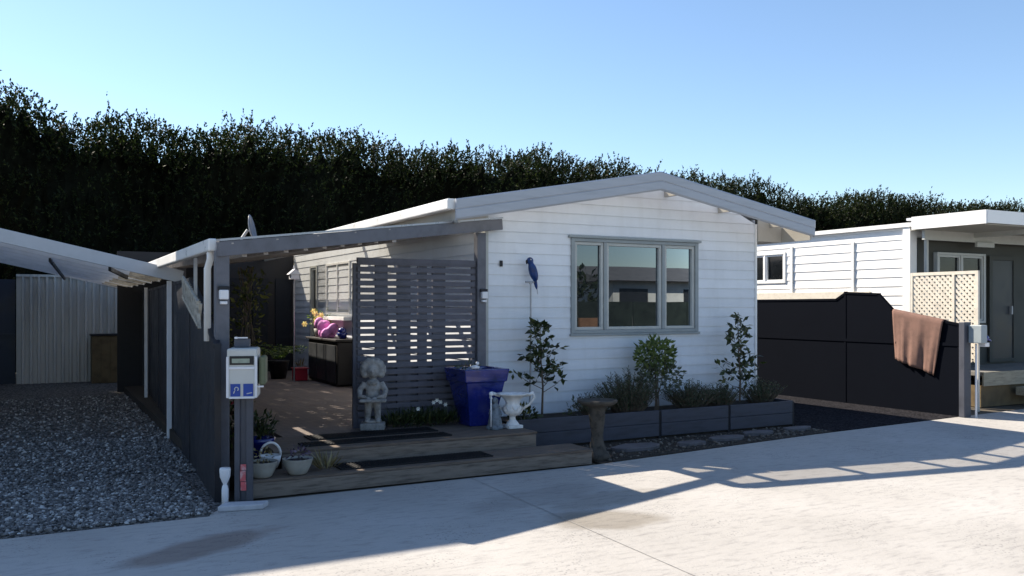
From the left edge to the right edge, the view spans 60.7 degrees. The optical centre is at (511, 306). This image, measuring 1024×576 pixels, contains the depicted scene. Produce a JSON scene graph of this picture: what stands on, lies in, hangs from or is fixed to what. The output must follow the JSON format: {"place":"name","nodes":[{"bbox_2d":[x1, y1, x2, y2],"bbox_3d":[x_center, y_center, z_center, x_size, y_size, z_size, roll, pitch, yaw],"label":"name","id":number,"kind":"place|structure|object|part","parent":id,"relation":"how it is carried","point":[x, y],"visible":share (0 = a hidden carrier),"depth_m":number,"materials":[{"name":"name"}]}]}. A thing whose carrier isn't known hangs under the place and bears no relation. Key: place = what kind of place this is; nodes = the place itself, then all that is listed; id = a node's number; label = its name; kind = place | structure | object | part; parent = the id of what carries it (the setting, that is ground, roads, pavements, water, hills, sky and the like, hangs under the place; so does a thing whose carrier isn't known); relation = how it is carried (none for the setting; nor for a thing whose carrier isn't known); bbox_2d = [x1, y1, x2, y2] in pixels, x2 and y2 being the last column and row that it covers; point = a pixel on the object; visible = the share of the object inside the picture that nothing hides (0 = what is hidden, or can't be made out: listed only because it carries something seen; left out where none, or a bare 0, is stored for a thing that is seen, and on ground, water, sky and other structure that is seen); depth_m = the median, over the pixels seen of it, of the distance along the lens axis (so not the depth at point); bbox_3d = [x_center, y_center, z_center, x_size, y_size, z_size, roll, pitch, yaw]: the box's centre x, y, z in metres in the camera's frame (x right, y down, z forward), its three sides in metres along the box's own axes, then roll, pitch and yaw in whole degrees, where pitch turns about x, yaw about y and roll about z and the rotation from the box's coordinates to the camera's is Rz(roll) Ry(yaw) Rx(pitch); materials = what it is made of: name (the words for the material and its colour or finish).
{"place":"outdoors","nodes":[
{"label":"outdoors","id":0,"kind":"place"},
{"bbox_2d":[0,382,221,538],"bbox_3d":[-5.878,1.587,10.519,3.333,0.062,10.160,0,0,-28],"label":"gravel","id":1,"kind":"structure","parent":0,"point":[36,500],"depth_m":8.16,"materials":[{"name":"grey gravel"}]},
{"bbox_2d":[0,279,14,383],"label":"navy door","id":2,"kind":"structure","parent":1,"relation":"on","point":[7,331],"depth_m":17.95,"materials":[{"name":"metal"}]},
{"bbox_2d":[16,274,116,383],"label":"corrugated shed","id":3,"kind":"structure","parent":1,"relation":"on","point":[59,319],"depth_m":18.21,"materials":[{"name":"grey metal"}]},
{"bbox_2d":[0,228,183,438],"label":"neighbour carport","id":4,"kind":"object","parent":1,"relation":"on","point":[61,259],"visible":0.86,"depth_m":11.23,"materials":[{"name":"white metal"}]},
{"bbox_2d":[89,333,116,383],"bbox_3d":[-8.533,1.090,18.324,0.560,1.020,0.470,0,0,-28],"label":"storage box","id":5,"kind":"object","parent":1,"relation":"on","point":[103,357],"visible":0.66,"depth_m":18.11,"materials":[{"name":"brown wood"}]},
{"bbox_2d":[142,277,220,502],"bbox_3d":[-4.651,0.669,11.761,0.060,1.922,10.340,0,0,-26],"label":"boundary fence","id":6,"kind":"object","parent":1,"relation":"on","point":[196,391],"visible":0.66,"depth_m":8.85,"materials":[{"name":"wood"}]},
{"bbox_2d":[181,276,201,328],"bbox_3d":[-2.995,-0.054,8.165,0.044,0.502,1.343,0,0,-26],"label":"raking lattice","id":7,"kind":"object","parent":6,"relation":"attached to","point":[193,303],"visible":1,"depth_m":7.98,"materials":[{"name":"grey wood"}]},
{"bbox_2d":[148,217,502,498],"bbox_3d":[-3.333,0.273,12.457,3.524,2.655,10.146,0,0,-28],"label":"patio cover","id":8,"kind":"object","parent":1,"relation":"on","point":[220,255],"visible":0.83,"depth_m":8.19,"materials":[{"name":"grey wood"}]},
{"bbox_2d":[218,286,228,303],"bbox_3d":[-2.377,-0.090,7.210,0.090,0.150,0.055,0,0,-28],"label":"post light","id":9,"kind":"object","parent":8,"relation":"attached to","point":[223,292],"visible":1,"depth_m":7.19,"materials":[{"name":"black paint"}]},
{"bbox_2d":[240,215,256,239],"bbox_3d":[-3.455,-0.956,11.656,0.294,0.516,0.259,0,0,44],"label":"satellite dish","id":10,"kind":"object","parent":8,"relation":"on","point":[252,228],"visible":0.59,"depth_m":11.65,"materials":[{"name":"grey metal"}]},
{"bbox_2d":[480,289,487,301],"bbox_3d":[-0.317,-0.120,9.988,0.090,0.150,0.055,0,0,-28],"label":"post light","id":11,"kind":"object","parent":8,"relation":"attached to","point":[484,293],"visible":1,"depth_m":9.97,"materials":[{"name":"black paint"}]},
{"bbox_2d":[229,399,253,455],"bbox_3d":[-2.769,1.134,8.631,0.489,0.732,0.482,0,0,-7],"label":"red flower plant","id":12,"kind":"object","parent":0,"point":[230,425],"visible":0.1,"depth_m":8.62,"materials":[{"name":"green plant"}]},
{"bbox_2d":[304,427,437,440],"bbox_3d":[-1.416,1.288,8.868,1.330,0.018,0.280,0,0,-28],"label":"door mat","id":13,"kind":"object","parent":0,"point":[366,433],"depth_m":8.81,"materials":[{"name":"black rubber"}]},
{"bbox_2d":[0,409,1023,575],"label":"road","id":14,"kind":"structure","parent":0,"point":[941,497],"depth_m":6.44,"materials":[{"name":"concrete"}]},
{"bbox_2d":[218,500,267,511],"bbox_3d":[-2.118,1.577,6.895,0.366,0.045,0.169,0,0,-10],"label":"concrete pad","id":15,"kind":"object","parent":14,"relation":"on","point":[239,506],"visible":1,"depth_m":6.85,"materials":[{"name":"grey concrete"}]},
{"bbox_2d":[219,467,230,503],"bbox_3d":[-2.280,1.433,6.950,0.088,0.295,0.088,0,0,-28],"label":"pipe riser","id":16,"kind":"object","parent":15,"relation":"on","point":[224,472],"visible":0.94,"depth_m":6.93,"materials":[{"name":"white plastic"}]},
{"bbox_2d":[226,337,267,501],"bbox_3d":[-2.133,0.924,7.054,0.293,1.352,0.290,0,0,-10],"label":"utility pedestal","id":17,"kind":"object","parent":14,"relation":"on","point":[246,370],"visible":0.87,"depth_m":7.01,"materials":[{"name":"beige metal"}]},
{"bbox_2d":[240,464,245,490],"bbox_3d":[-2.157,1.375,7.019,0.047,0.210,0.009,0,0,-10],"label":"warning tape","id":18,"kind":"object","parent":17,"relation":"attached to","point":[243,475],"visible":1,"depth_m":7.01,"materials":[{"name":"red plastic"}]},
{"bbox_2d":[472,478,694,575],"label":"road joint","id":19,"kind":"object","parent":14,"relation":"on","point":[591,530],"visible":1,"depth_m":6.18,"materials":[{"name":"grey concrete"}]},
{"bbox_2d":[959,322,970,417],"bbox_3d":[6.520,0.915,12.589,0.150,1.370,0.090,0,0,-28],"label":"fence end post","id":20,"kind":"object","parent":14,"relation":"on","point":[964,378],"visible":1,"depth_m":12.55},
{"bbox_2d":[969,325,991,417],"bbox_3d":[6.709,0.935,12.507,0.284,1.330,0.205,0,0,-28],"label":"letterbox","id":21,"kind":"object","parent":14,"relation":"on","point":[978,334],"visible":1,"depth_m":12.46,"materials":[{"name":"white plastic"}]},
{"bbox_2d":[0,0,1023,212],"label":"sky","id":22,"kind":"structure","parent":0,"point":[910,97],"materials":[{"name":"blue"}]},
{"bbox_2d":[15,373,1023,501],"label":"ground","id":23,"kind":"structure","parent":0,"point":[991,409],"depth_m":8.27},
{"bbox_2d":[124,385,280,489],"bbox_3d":[-4.536,1.540,12.028,0.700,0.120,9.750,0,0,-28],"label":"garden bed","id":24,"kind":"object","parent":23,"relation":"on","point":[148,406],"visible":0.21,"depth_m":12.05,"materials":[{"name":"soil"}]},
{"bbox_2d":[229,266,273,401],"bbox_3d":[-3.061,0.514,10.208,0.533,1.977,0.546,0,0,-28],"label":"climbing plant","id":25,"kind":"object","parent":24,"relation":"on","point":[244,296],"visible":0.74,"depth_m":10.18,"materials":[{"name":"green plant"}]},
{"bbox_2d":[253,408,278,458],"bbox_3d":[-2.406,1.201,8.347,0.372,0.538,0.392,0,0,31],"label":"flowering plant","id":26,"kind":"object","parent":24,"relation":"on","point":[260,440],"visible":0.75,"depth_m":8.30,"materials":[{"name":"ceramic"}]},
{"bbox_2d":[117,251,293,391],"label":"end gate","id":27,"kind":"structure","parent":23,"relation":"on","point":[277,318],"depth_m":17.18,"materials":[{"name":"black paint"}]},
{"bbox_2d":[229,370,460,437],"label":"brick path","id":28,"kind":"structure","parent":23,"relation":"on","point":[309,406],"depth_m":11.25,"materials":[{"name":"brick"}]},
{"bbox_2d":[229,414,278,453],"bbox_3d":[-3.493,1.315,10.608,0.060,0.050,6.244,0,0,-26],"label":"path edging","id":29,"kind":"object","parent":28,"relation":"attached to","point":[273,448],"visible":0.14,"depth_m":8.00,"materials":[{"name":"grey concrete"}]},
{"bbox_2d":[251,344,308,378],"bbox_3d":[-4.183,0.997,15.810,1.212,0.605,0.970,0,0,23],"label":"potted fern","id":30,"kind":"object","parent":28,"relation":"on","point":[278,369],"visible":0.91,"depth_m":15.66,"materials":[{"name":"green plant"}]},
{"bbox_2d":[287,266,301,381],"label":"bird house","id":31,"kind":"structure","parent":28,"relation":"on","point":[293,273],"depth_m":15.03,"materials":[{"name":"white plastic"}]},
{"bbox_2d":[291,359,308,380],"bbox_3d":[-3.718,1.089,15.347,0.263,0.421,0.276,0,0,-28],"label":"red tub","id":32,"kind":"object","parent":28,"relation":"on","point":[301,373],"visible":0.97,"depth_m":15.27,"materials":[{"name":"plastic"}]},
{"bbox_2d":[306,336,351,385],"bbox_3d":[-3.093,0.915,14.893,0.370,0.750,1.790,0,0,-28],"label":"entrance cabinet","id":33,"kind":"object","parent":28,"relation":"on","point":[330,360],"visible":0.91,"depth_m":14.34,"materials":[{"name":"grey wood"}]},
{"bbox_3d":[-3.482,0.940,15.290,0.014,0.600,0.500,0,0,-28],"label":"door","id":34,"kind":"part","parent":33,"relation":"part of","materials":[{"name":"grey wood"}]},
{"bbox_2d":[302,309,331,336],"bbox_3d":[-3.404,0.285,15.433,0.532,0.505,0.467,0,0,-28],"label":"flower vase","id":35,"kind":"object","parent":33,"relation":"on","point":[315,314],"visible":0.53,"depth_m":15.37,"materials":[{"name":"yellow plant"}]},
{"bbox_3d":[-3.225,0.940,14.816,0.014,0.600,0.500,0,0,-28],"label":"door","id":36,"kind":"part","parent":33,"relation":"part of","materials":[{"name":"grey wood"}]},
{"bbox_2d":[314,317,337,337],"bbox_3d":[-3.174,0.384,14.967,0.346,0.386,0.449,0,0,-28],"label":"pink bag","id":37,"kind":"object","parent":33,"relation":"on","point":[326,328],"visible":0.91,"depth_m":14.91,"materials":[{"name":"fabric"}]},
{"bbox_3d":[-2.967,0.940,14.341,0.014,0.600,0.500,0,0,-28],"label":"door","id":38,"kind":"part","parent":33,"relation":"part of","materials":[{"name":"grey wood"}]},
{"bbox_2d":[337,327,346,338],"bbox_3d":[-2.791,0.444,14.368,0.170,0.188,0.166,0,0,-28],"label":"blue jar","id":39,"kind":"object","parent":33,"relation":"on","point":[341,333],"visible":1,"depth_m":14.31,"materials":[{"name":"ceramic"}]},
{"bbox_2d":[357,357,387,430],"bbox_3d":[-1.460,0.918,9.149,0.327,0.760,0.307,0,0,-3],"label":"garden statue","id":40,"kind":"object","parent":28,"relation":"on","point":[372,368],"visible":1,"depth_m":9.15,"materials":[{"name":"stone"}]},
{"bbox_2d":[272,423,536,468],"bbox_3d":[-1.104,1.389,8.806,2.640,0.182,0.863,0,0,-28],"label":"step","id":41,"kind":"object","parent":28,"relation":"attached to","point":[463,438],"visible":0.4,"depth_m":8.51,"materials":[{"name":"wood"}]},
{"bbox_2d":[298,432,451,446],"bbox_3d":[-1.305,1.288,8.485,1.500,0.018,0.200,0,0,-28],"label":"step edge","id":42,"kind":"object","parent":41,"relation":"on","point":[370,439],"depth_m":8.42,"materials":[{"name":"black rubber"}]},
{"bbox_2d":[445,358,508,426],"bbox_3d":[-0.390,0.931,9.607,0.537,0.734,0.537,0,0,-28],"label":"blue pot","id":43,"kind":"object","parent":41,"relation":"on","point":[471,389],"visible":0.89,"depth_m":9.44,"materials":[{"name":"ceramic"}]},
{"bbox_2d":[470,362,479,368],"bbox_3d":[-0.393,0.638,9.381,0.127,0.080,0.110,0,0,-28],"label":"shell ornament","id":44,"kind":"object","parent":43,"relation":"on","point":[475,366],"visible":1,"depth_m":9.35,"materials":[{"name":"white ceramic"}]},
{"bbox_2d":[486,392,503,429],"bbox_3d":[-0.184,1.096,9.219,0.184,0.404,0.174,0,0,-28],"label":"garden figurine","id":45,"kind":"object","parent":41,"relation":"on","point":[494,419],"visible":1,"depth_m":9.17,"materials":[{"name":"stone"}]},
{"bbox_2d":[489,391,535,428],"bbox_3d":[0.005,1.102,9.321,0.366,0.391,0.366,0,0,45],"label":"white urn","id":46,"kind":"object","parent":41,"relation":"on","point":[512,408],"visible":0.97,"depth_m":9.26,"materials":[{"name":"paint"}]},
{"bbox_2d":[352,257,475,427],"bbox_3d":[-1.060,0.395,9.684,1.455,1.830,0.075,0,0,-28],"label":"slat screen","id":47,"kind":"object","parent":28,"relation":"on","point":[421,381],"visible":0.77,"depth_m":9.63,"materials":[{"name":"grey paint"}]},
{"bbox_2d":[373,399,459,427],"bbox_3d":[-0.985,1.168,9.510,1.148,0.338,0.515,0,0,-28],"label":"flower clump","id":48,"kind":"object","parent":28,"relation":"on","point":[410,417],"visible":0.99,"depth_m":9.45,"materials":[{"name":"green plant"}]},
{"bbox_2d":[253,443,592,498],"bbox_3d":[-0.790,1.522,8.217,3.430,0.152,0.428,0,0,-28],"label":"step","id":49,"kind":"object","parent":23,"relation":"on","point":[283,482],"visible":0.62,"depth_m":7.97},
{"bbox_2d":[253,446,278,478],"bbox_3d":[-2.112,1.312,7.387,0.270,0.267,0.265,0,0,-28],"label":"planted bowl","id":50,"kind":"object","parent":49,"relation":"on","point":[264,467],"visible":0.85,"depth_m":7.32,"materials":[{"name":"beige plastic"}]},
{"bbox_2d":[259,441,281,467],"bbox_3d":[-2.124,1.304,7.688,0.188,0.231,0.188,0,0,35],"label":"white basket","id":51,"kind":"object","parent":49,"relation":"on","point":[277,456],"visible":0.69,"depth_m":7.69,"materials":[{"name":"wicker"}]},
{"bbox_2d":[282,444,312,474],"bbox_3d":[-1.845,1.314,7.529,0.265,0.263,0.270,0,0,-28],"label":"planted bowl","id":52,"kind":"object","parent":49,"relation":"on","point":[297,465],"visible":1,"depth_m":7.46,"materials":[{"name":"white ceramic"}]},
{"bbox_2d":[311,445,347,469],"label":"dried plant","id":53,"kind":"object","parent":49,"relation":"on","point":[321,465],"visible":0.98,"depth_m":7.71,"materials":[{"name":"green plant"}]},
{"bbox_2d":[333,451,492,469],"bbox_3d":[-0.905,1.436,8.167,1.500,0.018,0.280,0,0,-28],"label":"door mat","id":54,"kind":"object","parent":49,"relation":"on","point":[406,461],"depth_m":8.11,"materials":[{"name":"black rubber"}]},
{"bbox_2d":[0,70,1023,372],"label":"conifer hedge","id":55,"kind":"object","parent":23,"relation":"on","point":[114,194],"visible":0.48,"depth_m":22.87,"materials":[{"name":"green plant"}]},
{"bbox_2d":[264,172,814,416],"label":"weatherboard house","id":56,"kind":"structure","parent":23,"relation":"on","point":[623,264],"depth_m":11.14,"materials":[{"name":"white paint"}]},
{"bbox_2d":[310,265,317,335],"bbox_3d":[-3.699,0.270,16.521,0.122,2.060,0.474,0,0,-28],"label":"side door","id":57,"kind":"structure","parent":56,"relation":"in","point":[313,269],"depth_m":16.63,"materials":[{"name":"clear glass"}]},
{"bbox_2d":[326,260,350,313],"bbox_3d":[-2.983,-0.310,15.203,0.122,0.900,1.374,0,0,-28],"label":"window","id":58,"kind":"structure","parent":56,"relation":"in","point":[344,263],"depth_m":15.16,"materials":[{"name":"white paint"}]},
{"bbox_2d":[568,235,701,335],"bbox_3d":[1.587,-0.250,11.249,2.080,1.240,0.140,0,0,-28],"label":"window","id":59,"kind":"structure","parent":56,"relation":"in","point":[620,285],"depth_m":11.23,"materials":[{"name":"grey glass"}]},
{"bbox_2d":[501,398,793,445],"bbox_3d":[1.745,1.430,10.917,4.242,0.340,0.650,0,0,-28],"label":"garden planter","id":60,"kind":"object","parent":23,"relation":"on","point":[646,423],"visible":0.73,"depth_m":10.62,"materials":[{"name":"black paint"}]},
{"bbox_2d":[507,402,542,419],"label":"ground plant","id":61,"kind":"object","parent":60,"relation":"on","point":[529,410],"visible":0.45,"depth_m":9.85,"materials":[{"name":"green plant"}]},
{"bbox_2d":[525,257,538,415],"bbox_3d":[0.236,0.386,10.357,0.175,1.929,0.108,0,0,-28],"label":"parrot ornament","id":62,"kind":"object","parent":60,"relation":"on","point":[533,271],"visible":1,"depth_m":10.33,"materials":[{"name":"blue paint"}]},
{"bbox_2d":[509,317,567,414],"bbox_3d":[0.332,0.697,10.214,0.769,1.146,0.470,0,0,-28],"label":"young tree","id":63,"kind":"object","parent":60,"relation":"on","point":[541,351],"visible":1,"depth_m":10.19,"materials":[{"name":"green plant"}]},
{"bbox_2d":[563,395,582,415],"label":"seedling","id":64,"kind":"object","parent":60,"relation":"on","point":[569,410],"visible":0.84,"depth_m":10.25,"materials":[{"name":"green plant"}]},
{"bbox_2d":[571,391,612,414],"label":"rosemary bush","id":65,"kind":"object","parent":60,"relation":"on","point":[584,410],"visible":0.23,"depth_m":10.35,"materials":[{"name":"green plant"}]},
{"bbox_2d":[593,365,662,412],"bbox_3d":[1.406,1.009,10.653,0.956,0.588,0.565,0,0,-28],"label":"rosemary bush","id":66,"kind":"object","parent":60,"relation":"on","point":[629,400],"visible":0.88,"depth_m":10.55,"materials":[{"name":"green plant"}]},
{"bbox_2d":[632,333,686,409],"bbox_3d":[1.841,0.816,10.976,0.762,0.972,0.546,0,0,-28],"label":"shrub","id":67,"kind":"object","parent":60,"relation":"on","point":[657,364],"visible":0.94,"depth_m":10.89,"materials":[{"name":"green plant"}]},
{"bbox_2d":[659,378,720,408],"bbox_3d":[2.263,1.106,11.116,0.949,0.393,0.527,0,0,-28],"label":"rosemary bush","id":68,"kind":"object","parent":60,"relation":"on","point":[685,398],"visible":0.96,"depth_m":11.02,"materials":[{"name":"green plant"}]},
{"bbox_2d":[696,383,742,405],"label":"rosemary bush","id":69,"kind":"object","parent":60,"relation":"on","point":[723,397],"visible":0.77,"depth_m":11.30,"materials":[{"name":"green plant"}]},
{"bbox_2d":[715,312,765,401],"bbox_3d":[3.023,0.673,11.647,0.805,1.196,0.476,0,0,-28],"label":"young tree","id":70,"kind":"object","parent":60,"relation":"on","point":[744,362],"visible":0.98,"depth_m":11.63,"materials":[{"name":"green plant"}]},
{"bbox_2d":[733,379,787,402],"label":"rosemary bush","id":71,"kind":"object","parent":60,"relation":"on","point":[762,393],"visible":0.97,"depth_m":11.71,"materials":[{"name":"green plant"}]},
{"bbox_2d":[757,209,1023,377],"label":"house","id":72,"kind":"structure","parent":23,"relation":"on","point":[885,261],"depth_m":15.61,"materials":[{"name":"white paint"}]},
{"bbox_2d":[757,252,785,283],"bbox_3d":[5.015,-0.755,17.865,0.122,0.610,1.624,0,0,-28],"label":"window","id":73,"kind":"structure","parent":72,"relation":"in","point":[771,267],"depth_m":17.50,"materials":[{"name":"white paint"}]},
{"bbox_2d":[933,252,985,322],"bbox_3d":[7.781,-0.310,15.223,1.324,1.220,0.122,0,0,-28],"label":"window","id":74,"kind":"structure","parent":72,"relation":"in","point":[942,261],"depth_m":15.26,"materials":[{"name":"white glass"}]},
{"bbox_2d":[993,260,1012,358],"bbox_3d":[8.865,0.080,15.783,0.600,1.800,0.068,0,0,-28],"label":"door","id":75,"kind":"structure","parent":72,"relation":"in","point":[1002,270],"depth_m":15.79,"materials":[{"name":"grey wood"}]},
{"bbox_2d":[910,270,979,411],"bbox_3d":[6.801,0.530,13.777,0.044,2.140,1.170,0,0,-28],"label":"lattice screen","id":76,"kind":"object","parent":23,"relation":"on","point":[953,296],"visible":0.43,"depth_m":13.65,"materials":[{"name":"beige wood"}]},
{"bbox_2d":[971,363,1023,406],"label":"porch deck","id":77,"kind":"structure","parent":23,"relation":"on","point":[1001,384],"depth_m":14.05,"materials":[{"name":"beige wood"}]},
{"bbox_2d":[579,426,832,463],"bbox_3d":[2.352,1.646,10.259,3.880,0.108,1.050,0,0,-28],"label":"soil strip","id":78,"kind":"object","parent":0,"point":[663,451],"visible":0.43,"depth_m":10.13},
{"bbox_2d":[577,398,617,461],"bbox_3d":[0.889,1.288,9.118,0.420,0.625,0.420,0,0,-28],"label":"bird bath","id":79,"kind":"object","parent":78,"relation":"on","point":[597,407],"visible":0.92,"depth_m":9.05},
{"bbox_2d":[611,442,659,451],"bbox_3d":[1.380,1.577,9.771,0.649,0.045,0.327,0,0,-28],"label":"stepping stone","id":80,"kind":"object","parent":78,"relation":"on","point":[630,447],"visible":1,"depth_m":9.69,"materials":[{"name":"grey stone"}]},
{"bbox_2d":[677,440,705,445],"bbox_3d":[2.054,1.577,10.037,0.374,0.045,0.196,0,0,-28],"label":"stepping stone","id":81,"kind":"object","parent":78,"relation":"on","point":[690,442],"visible":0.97,"depth_m":9.97,"materials":[{"name":"grey stone"}]},
{"bbox_2d":[583,427,826,460],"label":"soil pebbles","id":82,"kind":"object","parent":78,"relation":"on","point":[785,432],"visible":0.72,"depth_m":10.31,"materials":[{"name":"brown gravel"}]},
{"bbox_2d":[709,435,743,441],"bbox_3d":[2.567,1.577,10.437,0.533,0.045,0.230,0,0,-28],"label":"stepping stone","id":83,"kind":"object","parent":78,"relation":"on","point":[725,438],"visible":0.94,"depth_m":10.35,"materials":[{"name":"grey stone"}]},
{"bbox_2d":[742,430,772,435],"bbox_3d":[3.055,1.577,10.859,0.490,0.045,0.207,0,0,-28],"label":"stepping stone","id":84,"kind":"object","parent":78,"relation":"on","point":[756,432],"visible":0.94,"depth_m":10.77,"materials":[{"name":"grey stone"}]},
{"bbox_2d":[783,426,810,431],"bbox_3d":[3.675,1.577,11.238,0.471,0.045,0.192,0,0,-28],"label":"stepping stone","id":85,"kind":"object","parent":78,"relation":"on","point":[799,428],"visible":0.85,"depth_m":11.19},
{"bbox_2d":[776,395,957,431],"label":"driveway","id":86,"kind":"structure","parent":0,"point":[833,416],"depth_m":12.75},
{"bbox_2d":[757,291,958,416],"bbox_3d":[3.908,0.694,17.390,0.062,1.872,10.820,0,0,-28],"label":"boundary fence","id":87,"kind":"object","parent":86,"relation":"on","point":[840,348],"visible":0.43,"depth_m":14.37,"materials":[{"name":"black wood"}]},
{"bbox_2d":[892,309,946,375],"bbox_3d":[6.136,0.538,13.223,0.160,0.986,0.871,0,0,-28],"label":"towel","id":88,"kind":"object","parent":87,"relation":"hanging from","point":[917,339],"visible":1,"depth_m":13.19,"materials":[{"name":"fabric"}]}
]}

